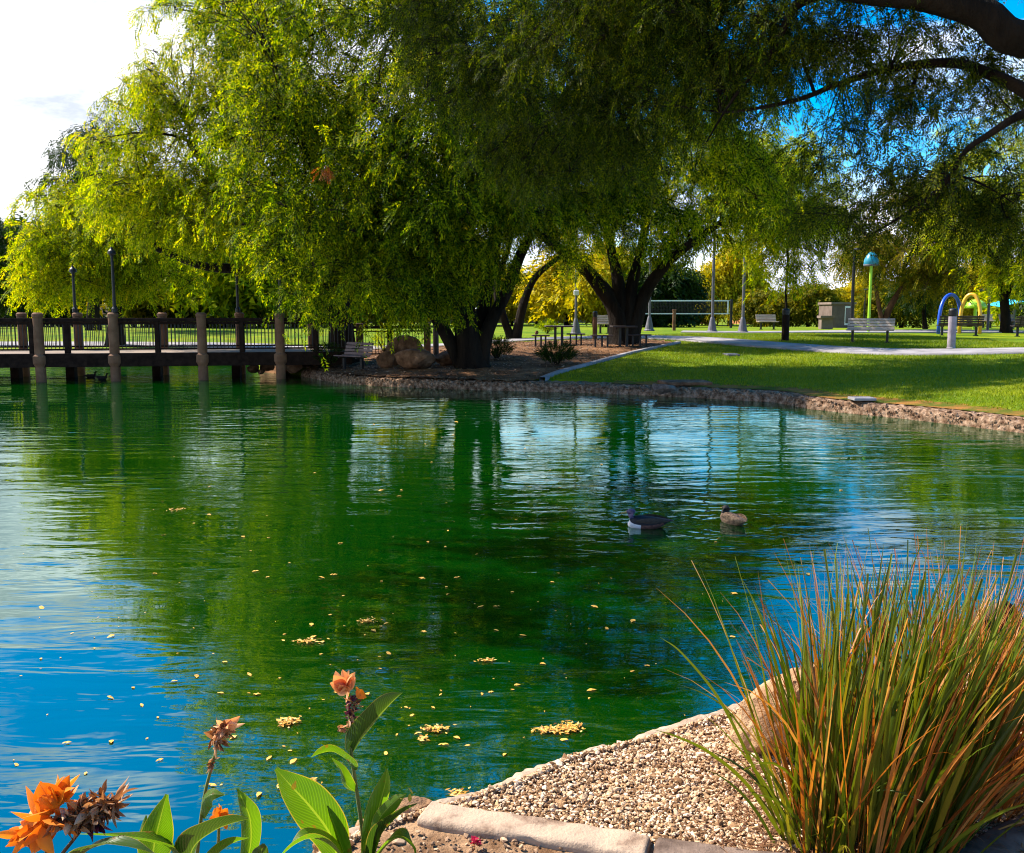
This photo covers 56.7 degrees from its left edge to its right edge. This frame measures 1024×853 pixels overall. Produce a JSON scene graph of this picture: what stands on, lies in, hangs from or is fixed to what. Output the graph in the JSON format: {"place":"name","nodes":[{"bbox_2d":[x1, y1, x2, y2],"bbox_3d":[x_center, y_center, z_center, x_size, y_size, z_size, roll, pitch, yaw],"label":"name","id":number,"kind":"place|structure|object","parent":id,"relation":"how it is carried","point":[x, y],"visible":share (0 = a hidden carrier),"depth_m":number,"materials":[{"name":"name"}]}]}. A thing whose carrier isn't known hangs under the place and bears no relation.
{"place":"outdoors","nodes":[
{"label":"outdoors","id":0,"kind":"place"},
{"bbox_2d":[264,338,675,381],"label":"mulch ground","id":1,"kind":"structure","parent":0,"point":[504,373],"depth_m":30.03,"materials":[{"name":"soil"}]},
{"bbox_2d":[286,365,302,373],"bbox_3d":[-7.444,-2.059,32.043,0.733,0.536,0.767,-4,8,-30],"label":"shore rock","id":2,"kind":"object","parent":1,"relation":"on","point":[291,369],"visible":0.45,"depth_m":31.77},
{"bbox_2d":[309,341,344,368],"bbox_3d":[-6.126,-2.342,31.263,1.304,1.043,1.321,7,10,44],"label":"shrub","id":3,"kind":"object","parent":1,"relation":"on","point":[334,349],"visible":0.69,"depth_m":31.02,"materials":[{"name":"green plant"}]},
{"bbox_2d":[333,341,373,369],"bbox_3d":[-5.059,-2.262,30.369,1.250,0.926,0.636,5,9,38],"label":"park bench","id":4,"kind":"object","parent":1,"relation":"on","point":[361,352],"visible":0.94,"depth_m":30.40,"materials":[{"name":"wood"}]},
{"bbox_2d":[368,329,395,350],"bbox_3d":[-4.976,-3.332,37.002,1.190,1.003,1.129,5,8,34],"label":"shrub","id":5,"kind":"object","parent":1,"relation":"on","point":[384,346],"visible":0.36,"depth_m":36.95,"materials":[{"name":"green plant"}]},
{"bbox_2d":[376,351,394,367],"bbox_3d":[-4.059,-2.086,30.370,0.553,0.698,0.386,-4,8,-28],"label":"boulder","id":6,"kind":"object","parent":1,"relation":"on","point":[384,359],"visible":0.9,"depth_m":30.23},
{"bbox_2d":[353,323,430,354],"bbox_3d":[-4.474,-3.094,34.567,3.132,1.350,0.260,-2,7,-19],"label":"shore railing","id":7,"kind":"object","parent":1,"relation":"on","point":[427,344],"visible":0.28,"depth_m":34.44,"materials":[{"name":"black metal"}]},
{"bbox_2d":[386,335,422,364],"bbox_3d":[-3.499,-2.474,31.216,1.313,1.073,0.524,-1,7,-11],"label":"boulder","id":8,"kind":"object","parent":1,"relation":"on","point":[410,342],"visible":0.38,"depth_m":30.96,"materials":[{"name":"stone"}]},
{"bbox_2d":[394,349,435,368],"bbox_3d":[-3.042,-2.100,29.482,1.311,0.637,0.800,1,7,6],"label":"boulder","id":9,"kind":"object","parent":1,"relation":"on","point":[414,358],"visible":0.99,"depth_m":29.31,"materials":[{"name":"stone"}]},
{"bbox_2d":[435,350,452,364],"bbox_3d":[-2.149,-2.216,30.377,0.911,0.564,0.657,-4,8,-32],"label":"boulder","id":10,"kind":"object","parent":1,"relation":"on","point":[443,358],"visible":0.47,"depth_m":30.14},
{"bbox_2d":[490,335,517,357],"bbox_3d":[-0.517,-2.644,31.705,1.321,0.894,1.316,5,8,33],"label":"shrub","id":11,"kind":"object","parent":1,"relation":"on","point":[495,350],"visible":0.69,"depth_m":31.49,"materials":[{"name":"green plant"}]},
{"bbox_2d":[534,339,579,364],"bbox_3d":[1.385,-2.294,29.620,1.535,0.859,1.546,0,7,0],"label":"shrub","id":12,"kind":"object","parent":1,"relation":"on","point":[558,356],"visible":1,"depth_m":29.48,"materials":[{"name":"green plant"}]},
{"bbox_2d":[544,325,573,343],"bbox_3d":[1.788,-3.471,36.347,1.050,0.788,0.800,0,7,-3],"label":"picnic table","id":13,"kind":"object","parent":1,"relation":"on","point":[555,331],"visible":0.68,"depth_m":36.28,"materials":[{"name":"black metal"}]},
{"bbox_2d":[539,341,680,380],"bbox_3d":[3.553,-2.257,31.460,0.327,0.813,11.499,4,8,29],"label":"kerb strip","id":14,"kind":"object","parent":1,"relation":"on","point":[554,373],"visible":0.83,"depth_m":29.74,"materials":[{"name":"concrete"}]},
{"bbox_2d":[610,326,637,346],"bbox_3d":[4.118,-3.328,35.055,0.920,0.788,0.800,0,7,-2],"label":"picnic table","id":15,"kind":"object","parent":1,"relation":"on","point":[626,338],"visible":0.89,"depth_m":34.99,"materials":[{"name":"black metal"}]},
{"bbox_2d":[0,365,1023,852],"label":"pond water","id":16,"kind":"structure","parent":0,"point":[272,481],"depth_m":8.38,"materials":[{"name":"liquid"}]},
{"bbox_2d":[276,716,301,727],"bbox_3d":[-1.194,1.583,5.085,0.135,0.014,0.147,-2,7,-16],"label":"leaf raft","id":17,"kind":"object","parent":16,"relation":"on","point":[286,720],"visible":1,"depth_m":5.10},
{"bbox_2d":[418,724,456,733],"bbox_3d":[-0.398,1.593,5.005,0.210,0.014,0.117,0,7,0],"label":"leaf raft","id":18,"kind":"object","parent":16,"relation":"on","point":[438,727],"visible":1,"depth_m":5.00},
{"bbox_2d":[531,723,567,734],"bbox_3d":[0.198,1.596,4.982,0.199,0.014,0.128,-3,8,-24],"label":"leaf raft","id":19,"kind":"object","parent":16,"relation":"on","point":[546,728],"visible":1,"depth_m":4.99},
{"bbox_2d":[551,720,585,733],"bbox_3d":[0.302,1.592,5.014,0.162,0.014,0.180,6,9,40],"label":"leaf raft","id":20,"kind":"object","parent":16,"relation":"on","point":[569,726],"visible":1,"depth_m":5.02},
{"bbox_2d":[620,508,673,528],"bbox_3d":[1.381,0.958,9.712,0.540,0.230,0.212,1,7,8],"label":"duck","id":21,"kind":"object","parent":16,"relation":"on","point":[650,521],"visible":0.98,"depth_m":9.65},
{"bbox_2d":[720,505,746,525],"bbox_3d":[2.305,0.946,9.886,0.186,0.203,0.475,-3,7,-22],"label":"duck","id":22,"kind":"object","parent":16,"relation":"on","point":[727,516],"visible":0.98,"depth_m":9.84},
{"bbox_2d":[0,316,1023,410],"bbox_3d":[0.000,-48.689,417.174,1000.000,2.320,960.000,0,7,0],"label":"lawn ground","id":23,"kind":"structure","parent":0,"point":[528,331],"depth_m":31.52,"materials":[{"name":"green plant"}]},
{"bbox_2d":[0,218,53,326],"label":"evergreen tree","id":24,"kind":"object","parent":23,"relation":"on","point":[4,244],"visible":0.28,"depth_m":67.73,"materials":[{"name":"green plant"}]},
{"bbox_2d":[0,211,106,326],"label":"evergreen tree","id":25,"kind":"object","parent":23,"relation":"on","point":[53,311],"visible":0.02,"depth_m":81.32,"materials":[{"name":"green plant"}]},
{"bbox_2d":[23,110,125,330],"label":"evergreen tree","id":26,"kind":"object","parent":23,"relation":"on","point":[68,155],"visible":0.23,"depth_m":55.61,"materials":[{"name":"green plant"}]},
{"bbox_2d":[0,160,214,345],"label":"weeping acacia","id":27,"kind":"object","parent":23,"relation":"on","point":[53,255],"visible":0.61,"depth_m":42.07,"materials":[{"name":"green plant"}]},
{"bbox_2d":[59,230,212,327],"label":"autumn tree","id":28,"kind":"object","parent":23,"relation":"on","point":[137,311],"visible":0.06,"depth_m":72.44,"materials":[{"name":"green plant"}]},
{"bbox_2d":[85,205,262,327],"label":"evergreen tree","id":29,"kind":"object","parent":23,"relation":"on","point":[182,316],"depth_m":74.45,"materials":[{"name":"green plant"}]},
{"bbox_2d":[0,312,351,381],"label":"footbridge","id":30,"kind":"object","parent":23,"relation":"on","point":[161,357],"visible":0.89,"depth_m":30.28,"materials":[{"name":"brown wood"}]},
{"bbox_2d":[69,265,77,311],"bbox_3d":[-14.818,-4.652,32.062,0.260,1.570,0.260,0,7,0],"label":"lamp post","id":31,"kind":"object","parent":30,"relation":"on","point":[72,270],"visible":1,"depth_m":32.03,"materials":[{"name":"black metal"}]},
{"bbox_2d":[107,247,117,311],"bbox_3d":[-12.432,-4.572,29.549,0.260,2.020,0.260,0,7,0],"label":"lamp post","id":32,"kind":"object","parent":30,"relation":"on","point":[111,252],"visible":1,"depth_m":29.51,"materials":[{"name":"black metal"}]},
{"bbox_2d":[233,242,239,311],"bbox_3d":[-9.550,-5.256,32.881,0.260,2.570,0.260,0,7,0],"label":"lamp post","id":33,"kind":"object","parent":30,"relation":"on","point":[237,308],"visible":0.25,"depth_m":32.94,"materials":[{"name":"black metal"}]},
{"bbox_2d":[52,0,385,362],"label":"weeping acacia","id":34,"kind":"object","parent":23,"relation":"on","point":[156,191],"visible":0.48,"depth_m":31.60,"materials":[{"name":"green plant"}]},
{"bbox_2d":[163,176,378,328],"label":"weeping acacia","id":35,"kind":"object","parent":23,"relation":"on","point":[223,293],"visible":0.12,"depth_m":67.67,"materials":[{"name":"green plant"}]},
{"bbox_2d":[254,288,396,326],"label":"autumn tree","id":36,"kind":"object","parent":23,"relation":"on","point":[374,318],"visible":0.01,"depth_m":81.33,"materials":[{"name":"yellow plant"}]},
{"bbox_2d":[433,325,438,355],"bbox_3d":[-2.640,-2.968,32.883,0.224,1.350,0.224,0,7,0],"label":"bollard","id":37,"kind":"object","parent":23,"relation":"on","point":[435,343],"visible":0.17,"depth_m":32.81,"materials":[{"name":"concrete"}]},
{"bbox_2d":[301,369,611,393],"bbox_3d":[-2.521,-1.253,28.394,11.913,0.546,2.515,5,8,35],"label":"pond edging","id":38,"kind":"object","parent":23,"relation":"on","point":[518,385],"visible":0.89,"depth_m":26.81,"materials":[{"name":"stone"}]},
{"bbox_2d":[152,0,815,370],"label":"weeping acacia","id":39,"kind":"object","parent":23,"relation":"on","point":[370,238],"visible":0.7,"depth_m":26.30,"materials":[{"name":"green plant"}]},
{"bbox_2d":[473,271,541,325],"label":"autumn tree","id":40,"kind":"object","parent":23,"relation":"on","point":[511,310],"visible":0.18,"depth_m":93.60,"materials":[{"name":"yellow plant"}]},
{"bbox_2d":[0,335,1023,355],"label":"footpath","id":41,"kind":"structure","parent":23,"relation":"on","point":[833,349],"depth_m":33.65,"materials":[{"name":"concrete"}]},
{"bbox_2d":[484,194,598,338],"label":"weeping acacia","id":42,"kind":"object","parent":23,"relation":"on","point":[515,332],"visible":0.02,"depth_m":42.55,"materials":[{"name":"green plant"}]},
{"bbox_2d":[533,317,558,333],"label":"shrub","id":43,"kind":"object","parent":23,"relation":"on","point":[545,329],"visible":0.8,"depth_m":47.23,"materials":[{"name":"green plant"}]},
{"bbox_2d":[511,250,603,326],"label":"autumn tree","id":44,"kind":"object","parent":23,"relation":"on","point":[545,299],"visible":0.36,"depth_m":85.41,"materials":[{"name":"yellow plant"}]},
{"bbox_2d":[571,243,580,332],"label":"lamp pole","id":45,"kind":"object","parent":23,"relation":"on","point":[576,328],"visible":0.48,"depth_m":45.59,"materials":[{"name":"metal"}]},
{"bbox_2d":[592,311,597,339],"bbox_3d":[3.480,-4.200,39.784,0.224,1.270,0.224,0,7,0],"label":"bollard","id":46,"kind":"object","parent":23,"relation":"on","point":[595,315],"visible":0.87,"depth_m":39.69,"materials":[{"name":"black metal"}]},
{"bbox_2d":[559,237,635,326],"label":"autumn tree","id":47,"kind":"object","parent":23,"relation":"on","point":[592,299],"visible":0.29,"depth_m":81.12,"materials":[{"name":"yellow plant"}]},
{"bbox_2d":[597,314,608,332],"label":"park bench","id":48,"kind":"object","parent":23,"relation":"on","point":[602,317],"visible":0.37,"depth_m":46.93,"materials":[{"name":"wood"}]},
{"bbox_2d":[644,222,654,330],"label":"lamp pole","id":49,"kind":"object","parent":23,"relation":"on","point":[649,326],"visible":0.48,"depth_m":51.55,"materials":[{"name":"metal"}]},
{"bbox_2d":[527,70,804,344],"bbox_3d":[5.290,-8.153,36.379,12.047,10.512,8.865,0,7,0],"label":"weeping acacia","id":50,"kind":"object","parent":23,"relation":"on","point":[627,305],"visible":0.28,"depth_m":35.70,"materials":[{"name":"green plant"}]},
{"bbox_2d":[623,261,719,327],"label":"evergreen tree","id":51,"kind":"object","parent":23,"relation":"on","point":[674,286],"visible":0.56,"depth_m":79.44,"materials":[{"name":"green plant"}]},
{"bbox_2d":[646,299,732,327],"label":"volleyball net","id":52,"kind":"object","parent":23,"relation":"on","point":[699,306],"visible":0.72,"depth_m":70.43,"materials":[{"name":"fabric"}]},
{"bbox_2d":[671,305,738,325],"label":"autumn tree","id":53,"kind":"object","parent":23,"relation":"on","point":[703,320],"visible":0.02,"depth_m":98.05,"materials":[{"name":"yellow plant"}]},
{"bbox_2d":[694,239,783,325],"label":"autumn tree","id":54,"kind":"object","parent":23,"relation":"on","point":[727,280],"visible":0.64,"depth_m":93.15,"materials":[{"name":"yellow plant"}]},
{"bbox_2d":[722,288,796,326],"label":"autumn tree","id":55,"kind":"object","parent":23,"relation":"on","point":[755,304],"visible":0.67,"depth_m":82.50,"materials":[{"name":"green plant"}]},
{"bbox_2d":[756,315,778,329],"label":"park bench","id":56,"kind":"object","parent":23,"relation":"on","point":[760,319],"visible":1,"depth_m":56.86,"materials":[{"name":"wood"}]},
{"bbox_2d":[692,117,863,309],"bbox_3d":[11.065,-8.545,40.106,7.525,9.663,6.258,0,7,0],"label":"young tree","id":57,"kind":"object","parent":23,"relation":"on","point":[773,250],"visible":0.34,"depth_m":39.80,"materials":[{"name":"green plant"}]},
{"bbox_2d":[781,308,789,340],"bbox_3d":[10.576,-3.916,36.651,0.314,1.290,0.314,0,7,0],"label":"bollard","id":58,"kind":"object","parent":23,"relation":"on","point":[785,322],"visible":0.94,"depth_m":36.54,"materials":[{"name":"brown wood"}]},
{"bbox_2d":[769,280,847,326],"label":"autumn tree","id":59,"kind":"object","parent":23,"relation":"on","point":[805,310],"visible":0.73,"depth_m":80.13,"materials":[{"name":"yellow plant"}]},
{"bbox_2d":[606,383,1023,432],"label":"pond edging","id":60,"kind":"object","parent":23,"relation":"on","point":[995,421],"visible":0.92,"depth_m":20.62,"materials":[{"name":"stone"}]},
{"bbox_2d":[652,384,675,393],"bbox_3d":[3.819,-0.950,24.081,0.642,0.271,0.485,5,9,36],"label":"culvert stone","id":61,"kind":"object","parent":60,"relation":"in","point":[661,388],"visible":1,"depth_m":23.94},
{"bbox_2d":[612,380,1023,416],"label":"dry verge","id":62,"kind":"structure","parent":23,"relation":"on","point":[817,393],"depth_m":20.81,"materials":[{"name":"soil"}]},
{"bbox_2d":[657,379,712,385],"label":"stone slab","id":63,"kind":"structure","parent":62,"relation":"on","point":[697,382],"depth_m":24.55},
{"bbox_2d":[848,396,876,400],"bbox_3d":[7.574,-0.604,20.519,0.480,0.060,0.420,0,7,0],"label":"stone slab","id":64,"kind":"object","parent":62,"relation":"on","point":[861,398],"visible":1,"depth_m":20.32,"materials":[{"name":"stone"}]},
{"bbox_2d":[817,316,834,328],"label":"utility cabinet","id":65,"kind":"object","parent":23,"relation":"on","point":[825,322],"visible":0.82,"depth_m":63.33,"materials":[{"name":"paint"}]},
{"bbox_2d":[818,302,856,327],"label":"building","id":66,"kind":"structure","parent":23,"relation":"on","point":[840,311],"depth_m":70.04,"materials":[{"name":"paint"}]},
{"bbox_2d":[681,329,1023,332],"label":"playground slab","id":67,"kind":"structure","parent":23,"relation":"on","point":[911,331],"depth_m":47.77,"materials":[{"name":"concrete"}]},
{"bbox_2d":[706,230,717,331],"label":"lamp pole","id":68,"kind":"object","parent":67,"relation":"on","point":[712,326],"visible":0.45,"depth_m":49.52,"materials":[{"name":"metal"}]},
{"bbox_2d":[737,224,747,331],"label":"lamp pole","id":69,"kind":"object","parent":67,"relation":"on","point":[742,327],"visible":0.44,"depth_m":48.54,"materials":[{"name":"metal"}]},
{"bbox_2d":[850,248,859,326],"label":"lamp pole","id":70,"kind":"object","parent":67,"relation":"on","point":[852,293],"visible":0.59,"depth_m":49.44,"materials":[{"name":"black metal"}]},
{"bbox_2d":[863,252,878,331],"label":"spray mushroom","id":71,"kind":"object","parent":67,"relation":"on","point":[868,261],"visible":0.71,"depth_m":47.35,"materials":[{"name":"paint"}]},
{"bbox_2d":[835,272,872,323],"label":"autumn tree","id":72,"kind":"object","parent":23,"relation":"on","point":[847,288],"visible":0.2,"depth_m":97.72,"materials":[{"name":"yellow plant"}]},
{"bbox_2d":[846,317,894,342],"bbox_3d":[13.244,-3.569,35.056,1.650,0.926,0.636,3,8,26],"label":"park bench","id":73,"kind":"object","parent":23,"relation":"on","point":[887,324],"visible":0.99,"depth_m":35.13,"materials":[{"name":"wood"}]},
{"bbox_2d":[854,280,952,327],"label":"autumn tree","id":74,"kind":"object","parent":23,"relation":"on","point":[900,320],"visible":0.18,"depth_m":72.70,"materials":[{"name":"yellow plant"}]},
{"bbox_2d":[828,176,994,326],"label":"olive tree","id":75,"kind":"object","parent":23,"relation":"on","point":[908,276],"visible":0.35,"depth_m":50.50,"materials":[{"name":"green plant"}]},
{"bbox_2d":[882,255,985,328],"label":"evergreen tree","id":76,"kind":"object","parent":23,"relation":"on","point":[908,306],"visible":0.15,"depth_m":59.14,"materials":[{"name":"green plant"}]},
{"bbox_2d":[936,293,961,333],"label":"play arch","id":77,"kind":"structure","parent":23,"relation":"on","point":[955,296],"depth_m":45.26,"materials":[{"name":"blue paint"}]},
{"bbox_2d":[947,308,957,347],"bbox_3d":[14.654,-3.236,31.572,0.291,1.390,0.291,0,7,0],"label":"bollard","id":78,"kind":"object","parent":23,"relation":"on","point":[952,326],"visible":0.88,"depth_m":31.48,"materials":[{"name":"grey concrete"}]},
{"bbox_2d":[936,315,984,335],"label":"park bench","id":79,"kind":"object","parent":23,"relation":"on","point":[975,324],"visible":1,"depth_m":42.66,"materials":[{"name":"wood"}]},
{"bbox_2d":[901,91,1023,332],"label":"weeping acacia","id":80,"kind":"object","parent":23,"relation":"on","point":[1005,284],"visible":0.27,"depth_m":46.22,"materials":[{"name":"green plant"}]},
{"bbox_2d":[957,293,981,333],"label":"play arch","id":81,"kind":"structure","parent":23,"relation":"on","point":[968,295],"depth_m":45.18,"materials":[{"name":"yellow paint"}]},
{"bbox_2d":[943,261,1008,326],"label":"autumn tree","id":82,"kind":"object","parent":23,"relation":"on","point":[968,311],"visible":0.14,"depth_m":89.34,"materials":[{"name":"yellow plant"}]},
{"bbox_2d":[965,279,1022,326],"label":"tree","id":83,"kind":"object","parent":23,"relation":"on","point":[995,311],"visible":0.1,"depth_m":82.52,"materials":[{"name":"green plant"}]},
{"bbox_2d":[1009,274,1023,327],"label":"tree","id":84,"kind":"object","parent":23,"relation":"on","point":[1020,313],"visible":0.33,"depth_m":70.40,"materials":[{"name":"green plant"}]},
{"bbox_2d":[1010,316,1023,336],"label":"park bench","id":85,"kind":"object","parent":23,"relation":"on","point":[1020,325],"visible":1,"depth_m":41.58,"materials":[{"name":"wood"}]},
{"bbox_2d":[0,0,1023,308],"label":"sky","id":86,"kind":"structure","parent":0,"point":[58,58],"materials":[{"name":"white"}]},
{"bbox_2d":[351,660,1019,852],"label":"soil bank","id":87,"kind":"structure","parent":0,"point":[442,845],"depth_m":3.51,"materials":[{"name":"gravel"}]},
{"bbox_2d":[0,774,153,852],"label":"canna plant","id":88,"kind":"object","parent":87,"relation":"on","point":[39,828],"visible":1,"depth_m":2.00,"materials":[{"name":"orange plant"}]},
{"bbox_2d":[83,716,268,852],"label":"canna plant","id":89,"kind":"object","parent":87,"relation":"on","point":[155,834],"visible":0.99,"depth_m":2.73,"materials":[{"name":"green plant"}]},
{"bbox_2d":[209,804,234,842],"bbox_3d":[-0.915,1.314,2.985,0.096,0.264,0.065,-3,8,-23],"label":"canna plant","id":90,"kind":"object","parent":87,"relation":"on","point":[218,812],"visible":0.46,"depth_m":2.97,"materials":[{"name":"orange plant"}]},
{"bbox_2d":[274,670,416,852],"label":"canna plant","id":91,"kind":"object","parent":87,"relation":"on","point":[316,812],"visible":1,"depth_m":3.11,"materials":[{"name":"green plant"}]},
{"bbox_2d":[352,817,565,852],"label":"soil grit","id":92,"kind":"object","parent":87,"relation":"on","point":[399,841],"visible":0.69,"depth_m":3.40,"materials":[{"name":"gravel"}]},
{"bbox_2d":[318,703,738,852],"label":"bank edging","id":93,"kind":"object","parent":87,"relation":"on","point":[516,775],"visible":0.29,"depth_m":4.07,"materials":[{"name":"concrete"}]},
{"bbox_2d":[417,801,650,852],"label":"concrete kerb","id":94,"kind":"structure","parent":87,"relation":"on","point":[537,831],"depth_m":3.44,"materials":[{"name":"concrete"}]},
{"bbox_2d":[349,707,738,845],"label":"rim gravel","id":95,"kind":"structure","parent":87,"relation":"on","point":[503,786],"depth_m":3.95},
{"bbox_2d":[395,796,431,814],"bbox_3d":[-0.409,1.489,3.651,0.167,0.116,0.144,2,7,19],"label":"boulder","id":96,"kind":"object","parent":95,"relation":"on","point":[422,802],"visible":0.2,"depth_m":3.65,"materials":[{"name":"stone"}]},
{"bbox_2d":[343,0,1023,291],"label":"weeping acacia","id":97,"kind":"object","parent":87,"relation":"on","point":[777,48],"visible":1,"depth_m":8.22,"materials":[{"name":"green plant"}]},
{"bbox_2d":[653,837,787,852],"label":"concrete kerb","id":98,"kind":"structure","parent":87,"relation":"on","point":[665,845],"depth_m":3.32,"materials":[{"name":"concrete"}]},
{"bbox_2d":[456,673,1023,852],"bbox_3d":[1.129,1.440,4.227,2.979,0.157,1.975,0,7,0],"label":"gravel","id":99,"kind":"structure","parent":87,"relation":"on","point":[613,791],"depth_m":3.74,"materials":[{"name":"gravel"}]},
{"bbox_2d":[654,539,1023,852],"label":"grass clump","id":100,"kind":"object","parent":99,"relation":"on","point":[913,790],"visible":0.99,"depth_m":3.22,"materials":[{"name":"plant"}]},
{"bbox_2d":[688,747,1023,852],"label":"straw litter","id":101,"kind":"object","parent":99,"relation":"on","point":[762,845],"visible":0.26,"depth_m":3.48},
{"bbox_2d":[723,526,1023,829],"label":"grass clump","id":102,"kind":"object","parent":99,"relation":"on","point":[1013,800],"visible":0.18,"depth_m":3.65,"materials":[{"name":"plant"}]},
{"bbox_2d":[888,550,1023,755],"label":"grass clump","id":103,"kind":"object","parent":99,"relation":"on","point":[1019,735],"visible":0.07,"depth_m":4.20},
{"bbox_2d":[729,664,816,755],"bbox_3d":[1.155,1.255,4.091,0.335,0.550,0.275,10,21,-29],"label":"boulder","id":104,"kind":"object","parent":87,"relation":"on","point":[745,719],"visible":0.28,"depth_m":4.03,"materials":[{"name":"stone"}]},
{"bbox_2d":[952,812,1023,852],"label":"concrete kerb","id":105,"kind":"structure","parent":87,"relation":"on","point":[1009,844],"depth_m":3.36,"materials":[{"name":"concrete"}]},
{"bbox_2d":[964,299,986,328],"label":"play dome","id":106,"kind":"structure","parent":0,"point":[974,305],"depth_m":56.23,"materials":[{"name":"paint"}]},
{"bbox_2d":[940,601,1023,660],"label":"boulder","id":107,"kind":"object","parent":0,"point":[989,612],"visible":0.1,"depth_m":5.06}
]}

